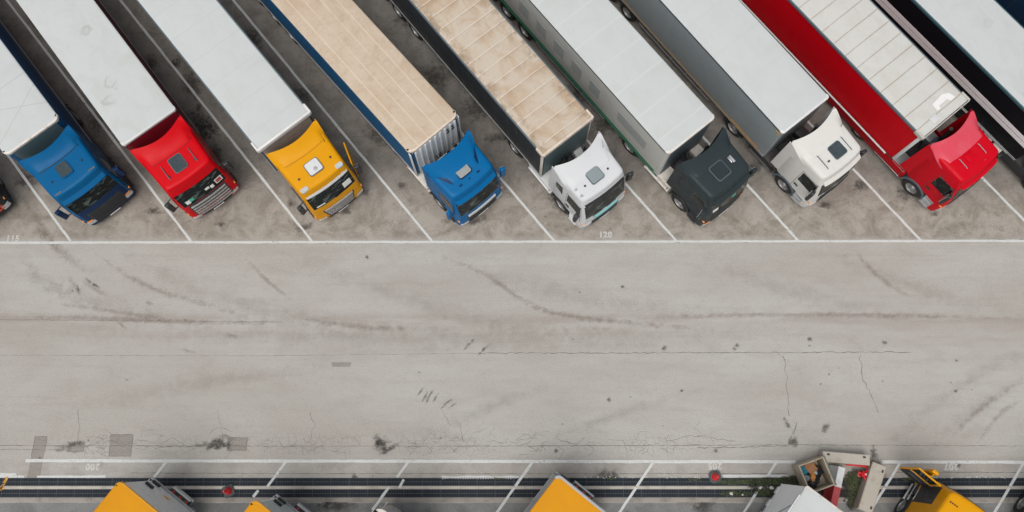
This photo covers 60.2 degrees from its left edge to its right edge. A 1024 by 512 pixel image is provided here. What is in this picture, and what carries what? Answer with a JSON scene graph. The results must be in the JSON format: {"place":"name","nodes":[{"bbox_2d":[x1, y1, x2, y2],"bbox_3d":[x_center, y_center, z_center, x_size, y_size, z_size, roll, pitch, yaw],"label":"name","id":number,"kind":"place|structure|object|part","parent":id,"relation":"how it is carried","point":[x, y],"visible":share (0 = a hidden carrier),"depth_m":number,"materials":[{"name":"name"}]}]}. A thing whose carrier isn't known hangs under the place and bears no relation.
{"place":"outdoors","nodes":[
{"label":"outdoors","id":0,"kind":"place"},
{"bbox_2d":[0,0,1023,511],"bbox_3d":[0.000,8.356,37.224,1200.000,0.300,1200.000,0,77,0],"label":"ground","id":1,"kind":"structure","parent":0,"point":[254,346],"depth_m":38.29,"materials":[{"name":"concrete"}]},
{"bbox_2d":[0,179,12,215],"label":"articulated truck","id":2,"kind":"object","parent":1,"relation":"on","point":[6,202],"visible":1,"depth_m":38.69,"materials":[{"name":"metal"}]},
{"bbox_2d":[7,235,18,240],"bbox_3d":[-22.069,-0.779,39.113,0.516,0.001,0.277,0,77,0],"label":"painted number","id":3,"kind":"object","parent":1,"relation":"on","point":[17,236],"visible":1,"depth_m":39.12,"materials":[{"name":"paint"}]},
{"bbox_2d":[6,155,70,240],"bbox_3d":[-24.603,-6.697,40.443,0.128,0.001,16.004,-39,80,-8],"label":"painted line","id":4,"kind":"object","parent":1,"relation":"on","point":[39,198],"visible":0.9,"depth_m":39.52,"materials":[{"name":"paint"}]},
{"bbox_2d":[0,20,135,224],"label":"articulated truck","id":5,"kind":"object","parent":1,"relation":"on","point":[49,144],"visible":1,"depth_m":36.36,"materials":[{"name":"white metal"}]},
{"bbox_3d":[-17.071,-3.744,37.336,0.090,0.820,0.880,-40,80,-8],"label":"side window","id":6,"kind":"part","parent":5,"relation":"part of","materials":[{"name":"black glass"}]},
{"bbox_3d":[-17.264,-3.807,38.222,0.045,0.920,1.680,-40,80,-8],"label":"door panel","id":7,"kind":"part","parent":5,"relation":"part of","materials":[{"name":"blue paint"}]},
{"bbox_2d":[86,464,99,469],"bbox_3d":[-17.535,8.820,36.958,0.588,0.001,0.280,0,77,0],"label":"painted number","id":8,"kind":"object","parent":1,"relation":"on","point":[89,467],"visible":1,"depth_m":36.95,"materials":[{"name":"paint"}]},
{"bbox_2d":[6,0,190,240],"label":"painted line","id":9,"kind":"object","parent":1,"relation":"on","point":[100,122],"visible":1,"depth_m":40.32,"materials":[{"name":"paint"}]},
{"bbox_2d":[16,0,238,218],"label":"articulated truck","id":10,"kind":"object","parent":1,"relation":"on","point":[144,116],"visible":1,"depth_m":36.57,"materials":[{"name":"metal"}]},
{"bbox_3d":[-12.485,-3.985,37.391,0.090,0.820,0.880,-38,80,-8],"label":"side window","id":11,"kind":"part","parent":10,"relation":"part of","materials":[{"name":"black glass"}]},
{"bbox_2d":[94,477,195,511],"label":"box trailer","id":12,"kind":"object","parent":1,"relation":"on","point":[154,495],"visible":1,"depth_m":33.29,"materials":[{"name":"metal"}]},
{"bbox_2d":[153,461,166,477],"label":"painted line","id":13,"kind":"object","parent":1,"relation":"on","point":[160,469],"visible":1,"depth_m":36.92,"materials":[{"name":"paint"}]},
{"bbox_2d":[119,0,311,240],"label":"painted line","id":14,"kind":"object","parent":1,"relation":"on","point":[219,125],"visible":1,"depth_m":40.30,"materials":[{"name":"paint"}]},
{"bbox_2d":[136,0,362,220],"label":"articulated truck","id":15,"kind":"object","parent":1,"relation":"on","point":[263,105],"visible":1,"depth_m":36.52,"materials":[{"name":"metal"}]},
{"bbox_3d":[-6.922,-4.104,37.827,0.150,1.780,1.000,-21,78,-5],"label":"open door","id":16,"kind":"part","parent":15,"relation":"part of","materials":[{"name":"yellow paint"}]},
{"bbox_2d":[252,462,286,498],"bbox_3d":[-9.957,9.534,36.783,0.812,0.001,2.103,36,80,8],"label":"painted line","id":17,"kind":"object","parent":1,"relation":"on","point":[271,480],"visible":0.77,"depth_m":36.84,"materials":[{"name":"paint"}]},
{"bbox_2d":[244,494,310,511],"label":"box trailer","id":18,"kind":"object","parent":1,"relation":"on","point":[278,504],"visible":1,"depth_m":34.15,"materials":[{"name":"metal"}]},
{"bbox_2d":[232,0,431,240],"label":"painted line","id":19,"kind":"object","parent":1,"relation":"on","point":[331,119],"visible":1,"depth_m":40.33,"materials":[{"name":"paint"}]},
{"bbox_2d":[257,0,505,225],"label":"articulated truck","id":20,"kind":"object","parent":1,"relation":"on","point":[401,105],"visible":1,"depth_m":36.64,"materials":[{"name":"beige metal"}]},
{"bbox_3d":[-2.700,-2.224,36.995,0.090,0.820,0.880,-40,80,-8],"label":"side window","id":21,"kind":"part","parent":20,"relation":"part of","materials":[{"name":"grey glass"}]},
{"bbox_2d":[372,502,400,511],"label":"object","id":22,"kind":"object","parent":1,"relation":"on","point":[389,508],"visible":1,"depth_m":33.93,"materials":[{"name":"silver metal"}]},
{"bbox_2d":[372,461,408,509],"bbox_3d":[-4.929,9.660,36.755,0.466,0.001,2.417,36,80,8],"label":"painted line","id":23,"kind":"object","parent":1,"relation":"on","point":[388,488],"visible":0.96,"depth_m":36.76,"materials":[{"name":"paint"}]},
{"bbox_2d":[19,20,958,510],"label":"ground stain","id":24,"kind":"object","parent":1,"relation":"on","point":[199,122],"visible":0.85,"depth_m":40.16,"materials":[{"name":"grey liquid"}]},
{"bbox_2d":[458,130,554,239],"bbox_3d":[-3.210,-6.697,40.443,0.132,0.001,16.003,-39,80,-8],"label":"painted line","id":25,"kind":"object","parent":1,"relation":"on","point":[526,208],"visible":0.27,"depth_m":39.44,"materials":[{"name":"paint"}]},
{"bbox_2d":[0,473,1013,478],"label":"painted line","id":26,"kind":"object","parent":1,"relation":"on","point":[8,475],"visible":0.99,"depth_m":36.87,"materials":[{"name":"paint"}]},
{"bbox_2d":[0,498,1018,501],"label":"kerb","id":27,"kind":"structure","parent":1,"relation":"on","point":[458,499],"depth_m":36.67,"materials":[{"name":"concrete"}]},
{"bbox_2d":[390,0,633,227],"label":"articulated truck","id":28,"kind":"object","parent":1,"relation":"on","point":[537,113],"visible":1,"depth_m":36.70,"materials":[{"name":"white metal"}]},
{"bbox_3d":[2.002,-2.867,37.048,0.064,0.760,0.440,-37,80,-8],"label":"bunk window","id":29,"kind":"part","parent":28,"relation":"part of","materials":[{"name":"grey glass"}]},
{"bbox_3d":[2.605,-2.119,36.972,0.090,0.820,0.880,-37,80,-8],"label":"side window","id":30,"kind":"part","parent":28,"relation":"part of","materials":[{"name":"black glass"}]},
{"bbox_2d":[0,478,1023,485],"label":"drainage channel","id":31,"kind":"object","parent":1,"relation":"on","point":[418,482],"visible":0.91,"depth_m":36.82,"materials":[{"name":"black metal"}]},
{"bbox_2d":[0,477,7,490],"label":"painted line","id":32,"kind":"object","parent":31,"relation":"on","point":[2,486],"visible":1,"depth_m":36.79,"materials":[{"name":"paint"}]},
{"bbox_2d":[0,489,1023,496],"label":"drainage channel","id":33,"kind":"object","parent":1,"relation":"on","point":[437,492],"visible":0.71,"depth_m":36.72,"materials":[{"name":"black metal"}]},
{"bbox_2d":[222,484,235,497],"bbox_3d":[-11.763,9.683,36.379,0.460,0.732,0.460,-25,79,-5],"label":"traffic cone","id":34,"kind":"object","parent":33,"relation":"on","point":[228,490],"visible":1,"depth_m":36.63,"materials":[{"name":"plastic"}]},
{"bbox_2d":[0,240,1023,243],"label":"painted line","id":35,"kind":"object","parent":1,"relation":"on","point":[259,242],"visible":1,"depth_m":39.08,"materials":[{"name":"paint"}]},
{"bbox_2d":[0,486,1023,488],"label":"kerb","id":36,"kind":"structure","parent":1,"relation":"on","point":[463,487],"depth_m":36.77,"materials":[{"name":"concrete"}]},
{"bbox_2d":[0,32,1023,473],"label":"ground crack","id":37,"kind":"object","parent":1,"relation":"on","point":[536,432],"visible":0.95,"depth_m":37.16,"materials":[{"name":"grey concrete"}]},
{"bbox_2d":[496,461,532,511],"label":"painted line","id":38,"kind":"object","parent":1,"relation":"on","point":[515,485],"visible":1,"depth_m":36.77,"materials":[{"name":"paint"}]},
{"bbox_2d":[26,459,1022,463],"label":"painted line","id":39,"kind":"object","parent":1,"relation":"on","point":[485,461],"visible":1,"depth_m":37.01,"materials":[{"name":"paint"}]},
{"bbox_2d":[524,471,604,511],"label":"box trailer","id":40,"kind":"object","parent":1,"relation":"on","point":[558,492],"visible":1,"depth_m":32.83,"materials":[{"name":"yellow metal"}]},
{"bbox_2d":[600,231,611,237],"bbox_3d":[4.171,-0.952,39.151,0.528,0.001,0.280,0,77,0],"label":"painted number","id":41,"kind":"object","parent":1,"relation":"on","point":[605,236],"visible":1,"depth_m":39.15,"materials":[{"name":"paint"}]},
{"bbox_2d":[494,0,757,225],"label":"articulated truck","id":42,"kind":"object","parent":1,"relation":"on","point":[638,93],"visible":1,"depth_m":36.78,"materials":[{"name":"metal"}]},
{"bbox_3d":[7.831,-2.220,36.995,0.090,0.820,0.880,-39,80,-8],"label":"side window","id":43,"kind":"part","parent":42,"relation":"part of","materials":[{"name":"grey glass"}]},
{"bbox_2d":[587,139,676,239],"bbox_3d":[2.195,-6.696,40.442,0.128,0.001,16.003,-39,80,-8],"label":"painted line","id":44,"kind":"object","parent":1,"relation":"on","point":[649,210],"visible":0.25,"depth_m":39.40,"materials":[{"name":"paint"}]},
{"bbox_2d":[619,461,653,511],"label":"painted line","id":45,"kind":"object","parent":1,"relation":"on","point":[637,485],"visible":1,"depth_m":36.76,"materials":[{"name":"paint"}]},
{"bbox_2d":[708,463,721,469],"bbox_3d":[8.492,8.794,36.964,0.577,0.001,0.280,0,77,0],"label":"painted number","id":46,"kind":"object","parent":1,"relation":"on","point":[710,468],"visible":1,"depth_m":36.96,"materials":[{"name":"paint"}]},
{"bbox_2d":[709,470,721,482],"bbox_3d":[8.465,9.156,36.625,0.500,0.482,0.500,-9,78,-2],"label":"traffic cone","id":47,"kind":"object","parent":1,"relation":"on","point":[715,476],"visible":1,"depth_m":36.77,"materials":[{"name":"plastic"}]},
{"bbox_2d":[611,0,866,206],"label":"articulated truck","id":48,"kind":"object","parent":1,"relation":"on","point":[756,83],"visible":1,"depth_m":36.93,"materials":[{"name":"white metal"}]},
{"bbox_3d":[12.458,-3.051,37.181,0.090,0.820,0.880,-38,80,-8],"label":"side window","id":49,"kind":"part","parent":48,"relation":"part of","materials":[{"name":"black glass"}]},
{"bbox_2d":[702,136,797,239],"bbox_3d":[7.600,-6.697,40.443,0.133,0.001,16.001,-39,80,-8],"label":"painted line","id":50,"kind":"object","parent":1,"relation":"on","point":[764,203],"visible":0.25,"depth_m":39.42,"materials":[{"name":"paint"}]},
{"bbox_2d":[743,461,776,511],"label":"painted line","id":51,"kind":"object","parent":1,"relation":"on","point":[754,495],"visible":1,"depth_m":36.70,"materials":[{"name":"paint"}]},
{"bbox_2d":[762,483,842,511],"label":"box trailer","id":52,"kind":"object","parent":1,"relation":"on","point":[790,498],"visible":1,"depth_m":32.88,"materials":[{"name":"white metal"}]},
{"bbox_2d":[750,469,859,509],"bbox_3d":[12.371,9.712,36.742,5.362,0.001,2.218,0,77,0],"label":"soil patch","id":53,"kind":"object","parent":1,"relation":"on","point":[844,491],"visible":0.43,"depth_m":36.77,"materials":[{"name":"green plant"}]},
{"bbox_2d":[494,471,912,507],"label":"grass","id":54,"kind":"structure","parent":53,"relation":"on","point":[785,481],"depth_m":36.80,"materials":[{"name":"green plant"}]},
{"bbox_2d":[857,469,867,479],"bbox_3d":[14.559,9.044,36.593,0.479,0.630,0.468,-22,78,-5],"label":"fire hydrant","id":55,"kind":"object","parent":53,"relation":"on","point":[863,474],"visible":1,"depth_m":36.48,"materials":[{"name":"red metal"}]},
{"bbox_2d":[853,462,886,511],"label":"barrier","id":56,"kind":"object","parent":53,"relation":"on","point":[867,494],"visible":0.98,"depth_m":36.23,"materials":[{"name":"concrete"}]},
{"bbox_2d":[846,464,867,467],"bbox_3d":[14.442,8.719,36.717,1.120,0.120,0.119,7,77,1],"label":"pipe","id":57,"kind":"object","parent":56,"relation":"in","point":[864,466],"visible":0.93,"depth_m":36.68,"materials":[{"name":"red metal"}]},
{"bbox_2d":[792,455,836,491],"bbox_3d":[12.430,9.009,36.416,1.161,0.950,1.250,-19,78,-4],"label":"rubbish bin","id":58,"kind":"object","parent":1,"relation":"on","point":[827,475],"visible":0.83,"depth_m":36.29,"materials":[{"name":"beige concrete"}]},
{"bbox_2d":[801,465,807,473],"bbox_3d":[12.106,8.843,36.561,0.406,0.359,0.402,10,78,2],"label":"rubbish bag","id":59,"kind":"object","parent":58,"relation":"in","point":[804,471],"visible":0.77,"depth_m":36.43,"materials":[{"name":"blue plastic"}]},
{"bbox_2d":[806,474,819,487],"bbox_3d":[12.403,9.302,36.582,0.728,0.501,0.632,-40,80,-8],"label":"rubbish bag","id":60,"kind":"object","parent":58,"relation":"in","point":[814,483],"visible":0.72,"depth_m":36.40,"materials":[{"name":"black plastic"}]},
{"bbox_2d":[804,462,817,474],"bbox_3d":[12.314,8.731,36.453,0.390,0.120,0.450,-39,80,-8],"label":"cardboard box","id":61,"kind":"object","parent":60,"relation":"on","point":[810,468],"visible":0.99,"depth_m":36.40,"materials":[{"name":"brown cardboard"}]},
{"bbox_2d":[810,472,815,481],"bbox_3d":[12.375,9.086,36.334,0.217,0.173,0.432,12,78,3],"label":"rubbish bag","id":62,"kind":"object","parent":60,"relation":"on","point":[813,476],"visible":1,"depth_m":36.29,"materials":[{"name":"orange plastic"}]},
{"bbox_2d":[808,465,823,477],"bbox_3d":[12.591,8.966,36.678,0.710,0.450,0.545,0,77,0],"label":"rubbish bag","id":63,"kind":"object","parent":58,"relation":"in","point":[820,471],"visible":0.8,"depth_m":36.55,"materials":[{"name":"black plastic"}]},
{"bbox_2d":[822,465,844,506],"bbox_3d":[13.304,9.509,36.436,0.620,0.708,1.641,17,78,4],"label":"barrier","id":64,"kind":"object","parent":1,"relation":"on","point":[831,494],"visible":0.75,"depth_m":36.19,"materials":[{"name":"white plastic"}]},
{"bbox_2d":[818,451,869,465],"bbox_3d":[13.793,8.406,36.743,1.921,0.592,0.440,5,77,1],"label":"barrier","id":65,"kind":"object","parent":1,"relation":"on","point":[847,458],"visible":0.95,"depth_m":36.47,"materials":[{"name":"concrete"}]},
{"bbox_2d":[807,120,921,239],"bbox_3d":[13.032,-6.697,40.443,0.134,0.001,16.003,-39,80,-8],"label":"painted line","id":66,"kind":"object","parent":1,"relation":"on","point":[880,197],"visible":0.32,"depth_m":39.50,"materials":[{"name":"paint"}]},
{"bbox_2d":[739,0,1002,210],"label":"articulated truck","id":67,"kind":"object","parent":1,"relation":"on","point":[884,82],"visible":0.96,"depth_m":36.98,"materials":[{"name":"metal"}]},
{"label":"side window","id":68,"kind":"part","parent":67,"relation":"part of","materials":[{"name":"black glass"}]},
{"bbox_2d":[874,461,901,506],"bbox_3d":[15.322,9.880,36.706,0.124,0.001,3.208,35,80,7],"label":"painted line","id":69,"kind":"object","parent":1,"relation":"on","point":[889,480],"visible":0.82,"depth_m":36.81,"materials":[{"name":"paint"}]},
{"bbox_2d":[894,467,984,511],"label":"tractor unit","id":70,"kind":"object","parent":1,"relation":"on","point":[925,492],"visible":1,"depth_m":34.35,"materials":[{"name":"yellow paint"}]},
{"bbox_3d":[16.216,8.618,34.972,1.050,1.780,0.520,40,80,8],"label":"open door","id":71,"kind":"part","parent":70,"relation":"part of","materials":[{"name":"yellow paint"}]},
{"bbox_2d":[921,486,941,503],"bbox_3d":[16.378,9.280,34.413,0.090,0.820,0.880,36,80,8],"label":"side window","id":72,"kind":"structure","parent":70,"relation":"in","point":[933,491],"depth_m":34.39,"materials":[{"name":"black glass"}]},
{"bbox_2d":[871,0,1023,186],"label":"articulated truck","id":73,"kind":"object","parent":1,"relation":"on","point":[973,50],"visible":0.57,"depth_m":37.21,"materials":[{"name":"black metal"}]},
{"bbox_2d":[944,463,957,469],"bbox_3d":[18.356,8.818,36.958,0.603,0.001,0.284,0,77,0],"label":"painted number","id":74,"kind":"object","parent":1,"relation":"on","point":[950,467],"visible":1,"depth_m":36.95,"materials":[{"name":"paint"}]},
{"bbox_2d":[981,177,1023,220],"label":"painted line","id":75,"kind":"object","parent":1,"relation":"on","point":[1001,197],"visible":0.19,"depth_m":39.53,"materials":[{"name":"paint"}]},
{"bbox_2d":[993,461,1023,511],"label":"painted line","id":76,"kind":"object","parent":1,"relation":"on","point":[1008,488],"visible":1,"depth_m":36.75,"materials":[{"name":"paint"}]},
{"bbox_2d":[996,0,1023,26],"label":"articulated truck","id":77,"kind":"object","parent":1,"relation":"on","point":[1014,9],"visible":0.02,"depth_m":38.71,"materials":[{"name":"metal"}]},
{"bbox_2d":[1013,495,1023,511],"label":"tractor unit","id":78,"kind":"object","parent":1,"relation":"on","point":[1019,505],"visible":1,"depth_m":36.34,"materials":[{"name":"metal"}]}
]}

